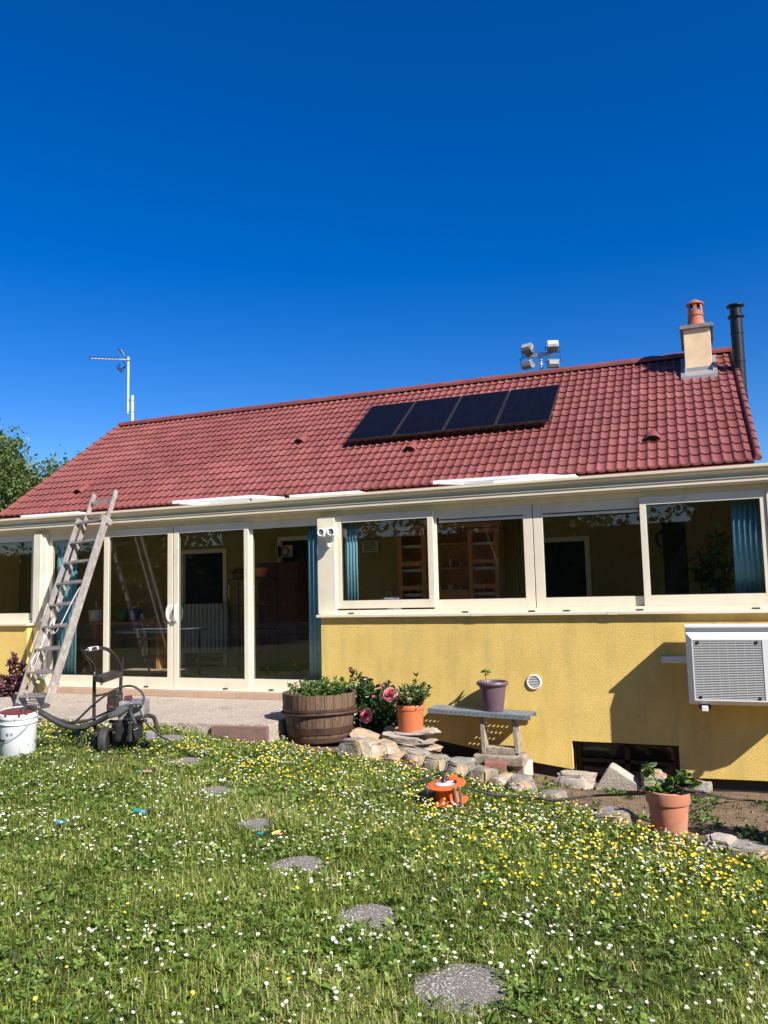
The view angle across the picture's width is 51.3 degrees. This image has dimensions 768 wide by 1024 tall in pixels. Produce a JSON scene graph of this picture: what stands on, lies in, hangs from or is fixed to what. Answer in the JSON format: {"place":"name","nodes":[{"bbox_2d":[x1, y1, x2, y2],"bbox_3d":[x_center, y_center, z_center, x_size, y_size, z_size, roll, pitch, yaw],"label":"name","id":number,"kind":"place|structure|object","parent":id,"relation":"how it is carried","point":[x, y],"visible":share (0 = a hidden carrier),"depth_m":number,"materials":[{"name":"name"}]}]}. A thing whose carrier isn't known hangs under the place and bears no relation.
{"place":"outdoors","nodes":[
{"label":"outdoors","id":0,"kind":"place"},
{"bbox_2d":[0,692,287,742],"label":"terrace","id":1,"kind":"structure","parent":0,"point":[203,715],"depth_m":9.61,"materials":[{"name":"concrete"}]},
{"bbox_2d":[0,652,29,696],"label":"red plant","id":2,"kind":"object","parent":1,"relation":"on","point":[13,684],"visible":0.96,"depth_m":11.37,"materials":[{"name":"purple plant"}]},
{"bbox_2d":[34,674,45,692],"bbox_3d":[-4.923,2.478,11.469,0.169,0.292,0.164,-1,-6,-5],"label":"jug","id":3,"kind":"object","parent":1,"relation":"on","point":[40,685],"visible":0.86,"depth_m":11.41,"materials":[{"name":"brown"}]},
{"bbox_2d":[12,489,118,708],"bbox_3d":[-4.305,1.175,10.965,0.595,3.109,1.490,-4,-6,22],"label":"ladder","id":4,"kind":"object","parent":1,"relation":"on","point":[78,603],"visible":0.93,"depth_m":10.87,"materials":[{"name":"weathered wood"},{"name":"white paint"}]},
{"bbox_2d":[0,666,767,1023],"bbox_3d":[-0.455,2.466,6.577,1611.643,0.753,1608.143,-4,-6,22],"label":"lawn","id":5,"kind":"structure","parent":0,"point":[272,940],"depth_m":4.15,"materials":[{"name":"plant"}]},
{"bbox_2d":[0,706,37,758],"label":"paint bucket","id":6,"kind":"object","parent":5,"relation":"on","point":[18,732],"visible":0.9,"depth_m":7.54,"materials":[{"name":"white"}]},
{"bbox_2d":[0,418,78,545],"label":"tree","id":7,"kind":"object","parent":5,"relation":"on","point":[17,481],"visible":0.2,"depth_m":20.95,"materials":[{"name":"green plant"}]},
{"bbox_2d":[20,646,205,760],"bbox_3d":[-3.167,1.915,8.255,1.293,1.124,2.894,4,-8,-44],"label":"paint sprayer","id":8,"kind":"object","parent":5,"relation":"on","point":[131,713],"visible":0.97,"depth_m":7.71,"materials":[{"name":"black metal"}]},
{"bbox_2d":[133,808,152,814],"bbox_3d":[-1.768,2.198,5.869,0.143,0.052,0.042,-1,-6,-2],"label":"hose connector","id":9,"kind":"object","parent":5,"relation":"on","point":[138,810],"visible":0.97,"depth_m":5.86,"materials":[{"name":"teal plastic"}]},
{"bbox_2d":[137,769,156,772],"bbox_3d":[-2.095,2.291,7.066,0.173,0.036,0.050,-3,-6,14],"label":"wooden handle","id":10,"kind":"object","parent":5,"relation":"on","point":[147,770],"visible":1,"depth_m":7.05,"materials":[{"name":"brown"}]},
{"bbox_2d":[156,734,183,742],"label":"stepping stone","id":11,"kind":"object","parent":5,"relation":"on","point":[172,737],"visible":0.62,"depth_m":8.24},
{"bbox_2d":[169,757,201,766],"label":"stepping stone","id":12,"kind":"object","parent":5,"relation":"on","point":[192,760],"visible":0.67,"depth_m":7.52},
{"bbox_2d":[195,786,234,796],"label":"stepping stone","id":13,"kind":"object","parent":5,"relation":"on","point":[215,789],"visible":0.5,"depth_m":6.58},
{"bbox_2d":[211,725,268,743],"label":"terrace curb","id":14,"kind":"structure","parent":5,"relation":"on","point":[258,734],"depth_m":8.43,"materials":[{"name":"concrete"}]},
{"bbox_2d":[235,818,273,831],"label":"stepping stone","id":15,"kind":"object","parent":5,"relation":"on","point":[257,822],"visible":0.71,"depth_m":5.70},
{"bbox_2d":[257,830,282,835],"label":"pruning shears","id":16,"kind":"object","parent":5,"relation":"on","point":[272,832],"visible":0.99,"depth_m":5.41,"materials":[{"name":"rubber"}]},
{"bbox_2d":[268,856,328,876],"bbox_3d":[-0.514,2.194,4.888,0.356,0.075,0.349,2,-7,-32],"label":"stepping stone","id":17,"kind":"object","parent":5,"relation":"on","point":[305,862],"visible":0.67,"depth_m":4.91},
{"bbox_2d":[335,904,403,931],"bbox_3d":[-0.076,2.114,4.104,0.377,0.075,0.355,-4,-6,22],"label":"stepping stone","id":18,"kind":"object","parent":5,"relation":"on","point":[376,913],"visible":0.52,"depth_m":4.14,"materials":[{"name":"stone"}]},
{"bbox_2d":[0,299,767,792],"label":"house","id":19,"kind":"structure","parent":5,"relation":"on","point":[600,477],"depth_m":11.67,"materials":[{"name":"paint"}]},
{"bbox_2d":[0,535,33,619],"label":"sliding window","id":20,"kind":"structure","parent":19,"relation":"in","point":[16,539],"depth_m":12.27,"materials":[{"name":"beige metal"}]},
{"bbox_2d":[56,540,76,673],"bbox_3d":[-4.791,1.475,12.071,0.392,2.200,0.022,-4,-6,22],"label":"curtain","id":21,"kind":"object","parent":19,"relation":"hanging from","point":[70,661],"visible":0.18,"depth_m":12.07,"materials":[{"name":"fabric"}]},
{"bbox_2d":[47,532,102,684],"bbox_3d":[-4.539,1.421,11.879,1.115,2.229,0.045,-4,-6,22],"label":"sliding door","id":22,"kind":"structure","parent":19,"relation":"in","point":[65,678],"depth_m":11.99,"materials":[{"name":"beige metal"}]},
{"bbox_2d":[88,348,134,420],"bbox_3d":[-6.779,-2.977,19.814,1.097,2.403,0.429,3,-7,-41],"label":"tv aerial","id":23,"kind":"object","parent":19,"relation":"attached to","point":[132,400],"visible":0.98,"depth_m":20.03,"materials":[{"name":"white paint"}]},
{"bbox_2d":[89,621,166,668],"bbox_3d":[-4.622,2.418,14.600,1.600,0.830,0.400,-4,-6,22],"label":"table","id":24,"kind":"object","parent":19,"relation":"on","point":[161,650],"visible":0.55,"depth_m":14.36,"materials":[{"name":"brown wood"}]},
{"bbox_2d":[88,610,102,621],"bbox_3d":[-5.360,1.935,14.887,0.280,0.220,0.280,-4,-6,22],"label":"planter","id":25,"kind":"object","parent":24,"relation":"on","point":[95,615],"visible":0.91,"depth_m":14.78,"materials":[{"name":"white plastic"}]},
{"bbox_2d":[115,609,128,621],"bbox_3d":[-4.798,1.900,14.663,0.240,0.220,0.240,-4,-6,22],"label":"planter","id":26,"kind":"object","parent":24,"relation":"on","point":[121,615],"visible":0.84,"depth_m":14.57,"materials":[{"name":"green plastic"}]},
{"bbox_2d":[127,609,142,621],"bbox_3d":[-4.530,1.883,14.556,0.280,0.220,0.280,-4,-6,22],"label":"planter","id":27,"kind":"object","parent":24,"relation":"on","point":[134,615],"visible":1,"depth_m":14.45,"materials":[{"name":"blue plastic"}]},
{"bbox_2d":[103,527,173,686],"bbox_3d":[-3.520,1.347,11.383,1.210,2.229,0.117,-4,-6,22],"label":"sliding door","id":28,"kind":"structure","parent":19,"relation":"in","point":[152,681],"depth_m":11.36,"materials":[{"name":"beige metal"}]},
{"bbox_2d":[115,628,205,675],"bbox_3d":[-3.580,2.260,12.839,1.180,0.750,0.800,-4,-6,22],"label":"table","id":29,"kind":"object","parent":19,"relation":"on","point":[155,630],"visible":0.69,"depth_m":12.84,"materials":[{"name":"wood"}]},
{"bbox_2d":[180,548,226,666],"bbox_3d":[-3.258,1.731,14.531,1.000,2.100,0.120,-4,-6,22],"label":"inner doorway","id":30,"kind":"structure","parent":19,"relation":"in","point":[203,572],"depth_m":14.58,"materials":[{"name":"black metal"}]},
{"bbox_2d":[180,603,229,652],"bbox_3d":[-3.216,2.080,14.332,1.005,0.868,0.100,-4,-6,22],"label":"radiator","id":31,"kind":"object","parent":19,"relation":"attached to","point":[212,619],"visible":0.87,"depth_m":14.27,"materials":[{"name":"grey"}]},
{"bbox_2d":[173,522,250,688],"bbox_3d":[-2.382,1.276,10.929,1.215,2.229,0.117,-4,-6,22],"label":"sliding door","id":32,"kind":"structure","parent":19,"relation":"in","point":[189,682],"depth_m":10.93,"materials":[{"name":"beige metal"}]},
{"bbox_2d":[228,578,276,675],"bbox_3d":[-2.109,1.834,12.823,0.719,1.526,0.324,-4,-6,22],"label":"wire rack","id":33,"kind":"object","parent":19,"relation":"on","point":[239,654],"visible":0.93,"depth_m":12.79,"materials":[{"name":"metal"}]},
{"bbox_2d":[227,567,243,578],"bbox_3d":[-2.319,0.971,12.919,0.389,0.219,0.255,-5,-7,33],"label":"brown pot","id":34,"kind":"object","parent":33,"relation":"on","point":[238,575],"visible":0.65,"depth_m":12.86,"materials":[{"name":"red ceramic"}]},
{"bbox_2d":[254,567,267,577],"bbox_3d":[-1.965,0.974,12.787,0.220,0.170,0.220,-4,-6,22],"label":"orange pot","id":35,"kind":"object","parent":33,"relation":"on","point":[260,572],"visible":0.88,"depth_m":12.71,"materials":[{"name":"ceramic"}]},
{"bbox_2d":[258,562,309,670],"bbox_3d":[-1.678,1.756,13.511,0.759,1.795,0.520,-4,-6,22],"label":"cupboard","id":36,"kind":"object","parent":19,"relation":"on","point":[292,616],"visible":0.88,"depth_m":13.28,"materials":[{"name":"red wood"}]},
{"bbox_2d":[278,545,292,556],"bbox_3d":[-1.721,0.686,13.943,0.288,0.201,0.020,-4,-6,22],"label":"poster","id":37,"kind":"object","parent":19,"relation":"attached to","point":[286,550],"visible":1,"depth_m":13.93,"materials":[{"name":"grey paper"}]},
{"bbox_2d":[250,518,320,689],"bbox_3d":[-1.264,1.214,10.571,1.210,2.229,0.045,-4,-6,22],"label":"sliding door","id":38,"kind":"structure","parent":19,"relation":"in","point":[256,683],"depth_m":10.68,"materials":[{"name":"beige metal"}]},
{"bbox_2d":[277,536,307,561],"bbox_3d":[-1.370,1.088,13.824,1.000,1.350,0.120,-4,-6,22],"label":"inner window","id":39,"kind":"structure","parent":19,"relation":"in","point":[300,543],"depth_m":13.94,"materials":[{"name":"beige glass"}]},
{"bbox_2d":[308,526,321,679],"bbox_3d":[-0.856,1.227,10.500,0.302,2.200,0.022,-4,-6,22],"label":"curtain","id":40,"kind":"object","parent":19,"relation":"hanging from","point":[315,657],"visible":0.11,"depth_m":10.52,"materials":[{"name":"fabric"}]},
{"bbox_2d":[317,527,337,546],"bbox_3d":[-0.714,0.329,10.227,0.250,0.245,0.141,-4,-6,22],"label":"security light","id":41,"kind":"object","parent":19,"relation":"attached to","point":[329,534],"visible":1,"depth_m":10.20,"materials":[{"name":"white plastic"}]},
{"bbox_2d":[345,523,358,609],"bbox_3d":[-0.419,0.699,10.348,0.177,1.200,0.022,-4,-6,22],"label":"curtain","id":42,"kind":"object","parent":19,"relation":"hanging from","point":[351,553],"visible":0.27,"depth_m":10.35,"materials":[{"name":"fabric"}]},
{"bbox_2d":[362,541,378,551],"bbox_3d":[-0.227,0.575,13.318,0.285,0.183,0.024,-4,-6,22],"label":"notice","id":43,"kind":"object","parent":19,"relation":"attached to","point":[370,546],"visible":1,"depth_m":13.31,"materials":[{"name":"grey paper"}]},
{"bbox_2d":[346,401,414,441],"bbox_3d":[-0.033,-1.732,15.524,0.956,0.110,1.602,-4,29,22],"label":"solar panel","id":44,"kind":"object","parent":19,"relation":"attached to","point":[381,421],"visible":0.94,"depth_m":15.42,"materials":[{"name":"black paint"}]},
{"bbox_2d":[335,510,435,608],"bbox_3d":[0.006,0.609,10.051,1.320,1.188,0.045,-4,-6,22],"label":"sliding window","id":45,"kind":"structure","parent":19,"relation":"in","point":[429,515],"depth_m":10.00,"materials":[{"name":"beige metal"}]},
{"bbox_2d":[394,396,460,436],"bbox_3d":[0.853,-1.788,15.170,0.956,0.110,1.602,-4,29,22],"label":"solar panel","id":46,"kind":"object","parent":19,"relation":"attached to","point":[430,416],"visible":0.94,"depth_m":15.07,"materials":[{"name":"black paint"}]},
{"bbox_2d":[394,521,506,608],"bbox_3d":[1.024,1.325,12.217,1.702,2.271,0.480,-4,-6,22],"label":"dresser","id":47,"kind":"object","parent":19,"relation":"on","point":[471,557],"visible":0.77,"depth_m":12.30,"materials":[{"name":"brown wood"}]},
{"bbox_2d":[443,390,509,431],"bbox_3d":[1.739,-1.844,14.816,0.956,0.110,1.602,-4,29,22],"label":"solar panel","id":48,"kind":"object","parent":19,"relation":"attached to","point":[477,411],"visible":0.94,"depth_m":14.71,"materials":[{"name":"black paint"}]},
{"bbox_2d":[433,505,535,608],"bbox_3d":[1.186,0.550,9.633,1.245,1.208,0.045,-4,-6,22],"label":"sliding window","id":49,"kind":"structure","parent":19,"relation":"in","point":[524,513],"depth_m":9.56,"materials":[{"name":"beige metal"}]},
{"bbox_2d":[502,520,524,597],"bbox_3d":[1.963,1.171,12.157,0.351,2.300,0.065,-4,-6,22],"label":"curtain","id":50,"kind":"object","parent":19,"relation":"hanging from","point":[514,559],"visible":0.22,"depth_m":12.18,"materials":[{"name":"brown fabric"}]},
{"bbox_2d":[496,384,559,426],"bbox_3d":[2.625,-1.900,14.462,0.956,0.110,1.602,-4,29,22],"label":"solar panel","id":51,"kind":"object","parent":19,"relation":"attached to","point":[529,405],"visible":1,"depth_m":14.36,"materials":[{"name":"black paint"}]},
{"bbox_2d":[544,536,591,596],"bbox_3d":[2.769,1.390,12.122,0.768,2.020,0.120,-4,-6,22],"label":"inner doorway","id":52,"kind":"structure","parent":19,"relation":"in","point":[567,559],"depth_m":12.17,"materials":[{"name":"black metal"}]},
{"bbox_2d":[532,498,644,606],"bbox_3d":[2.359,0.476,9.165,1.265,1.208,0.045,-4,-6,22],"label":"sliding window","id":53,"kind":"structure","parent":19,"relation":"in","point":[629,505],"depth_m":9.22,"materials":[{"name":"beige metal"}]},
{"bbox_2d":[575,741,679,783],"bbox_3d":[2.715,2.960,8.882,1.115,0.865,0.070,-4,-6,22],"label":"cellar window","id":54,"kind":"structure","parent":19,"relation":"in","point":[596,757],"depth_m":8.90,"materials":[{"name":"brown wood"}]},
{"bbox_2d":[639,489,767,605],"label":"sliding window","id":55,"kind":"structure","parent":19,"relation":"in","point":[712,598],"depth_m":8.65,"materials":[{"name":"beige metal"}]},
{"bbox_2d":[686,521,734,613],"bbox_3d":[4.045,1.133,9.703,0.660,2.021,0.652,-6,-7,39],"label":"indoor plant","id":56,"kind":"object","parent":19,"relation":"on","point":[717,570],"visible":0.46,"depth_m":9.64,"materials":[{"name":"green plant"}]},
{"bbox_2d":[661,623,767,711],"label":"heat pump","id":57,"kind":"object","parent":19,"relation":"attached to","point":[727,664],"visible":1,"depth_m":7.98,"materials":[{"name":"white plastic"}]},
{"bbox_2d":[726,303,747,399],"bbox_3d":[6.172,-1.641,13.839,0.354,4.024,0.291,-4,-6,22],"label":"flue pipe","id":58,"kind":"object","parent":19,"relation":"attached to","point":[735,316],"visible":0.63,"depth_m":13.88,"materials":[{"name":"black metal"}]},
{"bbox_2d":[730,499,764,592],"bbox_3d":[3.952,0.427,8.647,0.322,1.200,0.022,-4,-6,22],"label":"curtain","id":59,"kind":"object","parent":19,"relation":"hanging from","point":[747,547],"visible":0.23,"depth_m":8.66,"materials":[{"name":"fabric"}]},
{"bbox_2d":[0,717,767,1023],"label":"clover","id":60,"kind":"object","parent":5,"relation":"on","point":[387,961],"visible":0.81,"depth_m":4.36,"materials":[{"name":"green plant"}]},
{"bbox_2d":[0,731,767,1023],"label":"lawn weeds","id":61,"kind":"object","parent":5,"relation":"on","point":[492,1017],"visible":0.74,"depth_m":4.03,"materials":[{"name":"green plant"}]},
{"bbox_2d":[0,719,767,1023],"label":"daisies","id":62,"kind":"object","parent":5,"relation":"on","point":[402,908],"visible":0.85,"depth_m":5.41,"materials":[{"name":"white plant"}]},
{"bbox_2d":[37,719,767,912],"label":"buttercups","id":63,"kind":"object","parent":5,"relation":"on","point":[693,854],"visible":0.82,"depth_m":5.94,"materials":[{"name":"yellow plant"}]},
{"bbox_2d":[364,773,446,793],"bbox_3d":[0.189,2.240,6.685,0.735,0.177,0.444,-3,-6,11],"label":"cable","id":64,"kind":"object","parent":5,"relation":"on","point":[427,777],"visible":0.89,"depth_m":6.66,"materials":[{"name":"black rubber"}]},
{"bbox_2d":[425,774,467,808],"bbox_3d":[0.506,2.228,6.384,0.327,0.255,0.328,-4,-6,22],"label":"cable reel","id":65,"kind":"object","parent":5,"relation":"on","point":[448,788],"visible":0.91,"depth_m":6.31,"materials":[{"name":"orange plastic"}]},
{"bbox_2d":[412,963,509,1016],"bbox_3d":[0.324,2.022,3.358,0.425,0.075,0.442,-4,-6,22],"label":"stepping stone","id":66,"kind":"object","parent":5,"relation":"on","point":[469,982],"visible":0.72,"depth_m":3.34,"materials":[{"name":"stone"}]},
{"bbox_2d":[520,340,560,369],"bbox_3d":[4.525,-0.597,22.366,1.164,8.494,0.420,-4,-6,22],"label":"floodlight mast","id":67,"kind":"object","parent":5,"relation":"on","point":[527,349],"visible":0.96,"depth_m":22.70,"materials":[{"name":"metal"}]},
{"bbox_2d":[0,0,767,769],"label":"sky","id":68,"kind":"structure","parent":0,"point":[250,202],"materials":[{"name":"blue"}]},
{"bbox_2d":[380,591,401,609],"bbox_3d":[0.087,1.197,10.582,0.317,0.304,0.131,-4,-6,22],"label":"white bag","id":69,"kind":"object","parent":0,"point":[391,597],"visible":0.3,"depth_m":10.56,"materials":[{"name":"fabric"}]},
{"bbox_2d":[288,726,767,844],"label":"soil bed","id":70,"kind":"object","parent":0,"point":[750,819],"visible":0.2,"depth_m":7.34,"materials":[{"name":"soil"}]},
{"bbox_2d":[281,687,357,744],"bbox_3d":[-0.706,2.221,8.760,0.842,0.514,0.843,-4,-6,22],"label":"barrel planter","id":71,"kind":"object","parent":70,"relation":"on","point":[323,719],"visible":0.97,"depth_m":8.44,"materials":[{"name":"brown wood"}]},
{"bbox_2d":[287,675,357,700],"bbox_3d":[-0.685,1.936,8.751,0.737,0.252,0.828,-4,-6,22],"label":"green plant","id":72,"kind":"object","parent":71,"relation":"on","point":[323,687],"visible":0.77,"depth_m":8.69,"materials":[{"name":"green plant"}]},
{"bbox_2d":[335,737,371,759],"bbox_3d":[-0.275,2.346,7.944,0.356,0.216,0.309,-5,-7,36],"label":"border stone","id":73,"kind":"object","parent":70,"relation":"on","point":[355,746],"visible":0.81,"depth_m":7.82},
{"bbox_2d":[349,727,381,738],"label":"flat stone","id":74,"kind":"object","parent":73,"relation":"on","point":[359,732],"visible":0.54,"depth_m":8.54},
{"bbox_2d":[345,667,399,734],"bbox_3d":[0.004,2.232,9.034,0.712,0.932,1.095,3,-7,-38],"label":"rose bush","id":75,"kind":"object","parent":70,"relation":"on","point":[375,708],"visible":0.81,"depth_m":9.06,"materials":[{"name":"green plant"}]},
{"bbox_2d":[365,737,385,760],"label":"border stone","id":76,"kind":"object","parent":70,"relation":"on","point":[378,748],"visible":0.52,"depth_m":7.92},
{"bbox_2d":[380,738,403,760],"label":"border stone","id":77,"kind":"object","parent":70,"relation":"on","point":[392,752],"visible":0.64,"depth_m":8.12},
{"bbox_2d":[399,747,408,759],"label":"border stone","id":78,"kind":"object","parent":70,"relation":"on","point":[403,750],"visible":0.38,"depth_m":8.23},
{"bbox_2d":[397,744,442,751],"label":"flat stone","id":79,"kind":"object","parent":78,"relation":"on","point":[432,747],"visible":0.49,"depth_m":8.33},
{"bbox_2d":[396,738,437,744],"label":"flat stone","id":80,"kind":"object","parent":79,"relation":"on","point":[426,741],"visible":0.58,"depth_m":8.35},
{"bbox_2d":[380,730,426,746],"bbox_3d":[0.222,2.403,8.524,0.523,0.116,0.374,-4,-6,22],"label":"flat stone","id":81,"kind":"object","parent":80,"relation":"on","point":[400,739],"visible":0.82,"depth_m":8.38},
{"bbox_2d":[384,726,393,731],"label":"flat stone","id":82,"kind":"object","parent":81,"relation":"on","point":[388,728],"visible":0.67,"depth_m":8.69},
{"bbox_2d":[392,727,440,735],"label":"flat stone","id":83,"kind":"object","parent":81,"relation":"on","point":[427,731],"visible":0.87,"depth_m":8.44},
{"bbox_2d":[396,703,423,732],"bbox_3d":[0.284,2.203,8.574,0.301,0.281,0.301,-4,-6,22],"label":"orange pot","id":84,"kind":"object","parent":83,"relation":"on","point":[410,719],"visible":0.87,"depth_m":8.45,"materials":[{"name":"plastic"}]},
{"bbox_2d":[382,673,432,708],"bbox_3d":[0.245,1.914,8.607,0.561,0.397,0.591,-2,-6,6],"label":"potted shrub","id":85,"kind":"object","parent":84,"relation":"in","point":[413,695],"visible":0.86,"depth_m":8.51,"materials":[{"name":"green plant"}]},
{"bbox_2d":[404,747,430,765],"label":"border stone","id":86,"kind":"object","parent":70,"relation":"on","point":[417,755],"visible":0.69,"depth_m":8.09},
{"bbox_2d":[422,754,449,770],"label":"border stone","id":87,"kind":"object","parent":70,"relation":"on","point":[438,761],"visible":0.5,"depth_m":7.79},
{"bbox_2d":[444,757,474,778],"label":"border stone","id":88,"kind":"object","parent":70,"relation":"on","point":[460,765],"visible":0.62,"depth_m":7.22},
{"bbox_2d":[466,764,498,785],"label":"border stone","id":89,"kind":"object","parent":70,"relation":"on","point":[483,773],"visible":0.62,"depth_m":6.98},
{"bbox_2d":[484,760,506,772],"bbox_3d":[1.218,2.792,8.743,0.240,0.140,0.120,-2,-6,8],"label":"brick","id":90,"kind":"object","parent":70,"relation":"on","point":[498,764],"visible":0.52,"depth_m":8.69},
{"bbox_2d":[487,772,513,789],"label":"border stone","id":91,"kind":"object","parent":70,"relation":"on","point":[502,778],"visible":0.51,"depth_m":6.90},
{"bbox_2d":[507,759,532,775],"bbox_3d":[1.501,2.856,8.941,0.270,0.175,0.200,-6,-7,40],"label":"concrete block","id":92,"kind":"object","parent":70,"relation":"on","point":[527,768],"depth_m":8.85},
{"bbox_2d":[427,704,535,766],"bbox_3d":[1.109,2.516,9.033,1.180,0.600,0.335,-4,-6,22],"label":"bench","id":93,"kind":"object","parent":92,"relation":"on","point":[514,756],"visible":0.88,"depth_m":8.87,"materials":[{"name":"grey wood"}]},
{"bbox_2d":[476,679,508,711],"bbox_3d":[1.229,2.072,9.026,0.360,0.324,0.360,-4,-6,22],"label":"purple pot","id":94,"kind":"object","parent":93,"relation":"on","point":[492,692],"visible":1,"depth_m":8.91,"materials":[{"name":"plastic"}]},
{"bbox_2d":[506,773,537,793],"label":"border stone","id":95,"kind":"object","parent":70,"relation":"on","point":[521,781],"visible":0.77,"depth_m":6.82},
{"bbox_2d":[537,789,568,805],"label":"border stone","id":96,"kind":"object","parent":70,"relation":"on","point":[550,793],"visible":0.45,"depth_m":6.48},
{"bbox_2d":[555,770,596,789],"bbox_3d":[2.024,2.835,8.463,0.431,0.162,0.242,-4,-6,29],"label":"loose stone","id":97,"kind":"object","parent":70,"relation":"on","point":[586,780],"visible":0.87,"depth_m":8.37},
{"bbox_2d":[384,753,767,842],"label":"pebbles","id":98,"kind":"object","parent":70,"relation":"on","point":[722,804],"visible":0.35,"depth_m":7.17,"materials":[{"name":"stone"}]},
{"bbox_2d":[429,753,767,844],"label":"bed weeds","id":99,"kind":"object","parent":70,"relation":"on","point":[695,800],"visible":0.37,"depth_m":6.91,"materials":[{"name":"green plant"}]},
{"bbox_2d":[592,806,637,825],"bbox_3d":[1.735,2.320,6.019,0.270,0.154,0.307,-6,-7,37],"label":"border stone","id":100,"kind":"object","parent":70,"relation":"on","point":[608,811],"visible":0.52,"depth_m":5.96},
{"bbox_2d":[464,786,767,802],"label":"cable","id":101,"kind":"object","parent":70,"relation":"on","point":[602,795],"visible":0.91,"depth_m":6.41,"materials":[{"name":"black rubber"}]},
{"bbox_2d":[595,763,641,790],"bbox_3d":[2.428,2.749,8.286,0.468,0.275,0.100,-4,-6,22],"label":"loose stone","id":102,"kind":"object","parent":70,"relation":"on","point":[616,776],"visible":0.88,"depth_m":8.25,"materials":[{"name":"stone"}]},
{"bbox_2d":[641,769,666,791],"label":"loose stone","id":103,"kind":"object","parent":70,"relation":"on","point":[659,774],"visible":0.37,"depth_m":8.10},
{"bbox_2d":[645,784,690,836],"bbox_3d":[2.097,2.199,5.895,0.321,0.305,0.322,-4,-6,22],"label":"terracotta pot","id":104,"kind":"object","parent":70,"relation":"on","point":[669,811],"visible":0.71,"depth_m":5.78,"materials":[{"name":"ceramic"}]},
{"bbox_2d":[640,762,702,794],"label":"potted seedlings","id":105,"kind":"object","parent":104,"relation":"in","point":[680,780],"visible":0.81,"depth_m":5.89,"materials":[{"name":"green"}]},
{"bbox_2d":[688,779,712,797],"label":"loose stone","id":106,"kind":"object","parent":70,"relation":"on","point":[705,786],"visible":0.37,"depth_m":7.91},
{"bbox_2d":[703,832,736,851],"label":"border stone","id":107,"kind":"object","parent":70,"relation":"on","point":[723,840],"visible":0.56,"depth_m":5.29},
{"bbox_2d":[728,838,767,861],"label":"border stone","id":108,"kind":"object","parent":70,"relation":"on","point":[741,845],"visible":0.52,"depth_m":5.16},
{"bbox_2d":[655,521,689,593],"bbox_3d":[3.955,1.198,10.901,0.397,2.126,0.320,-4,-6,22],"label":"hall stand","id":109,"kind":"object","parent":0,"point":[673,533],"visible":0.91,"depth_m":10.81,"materials":[{"name":"black"}]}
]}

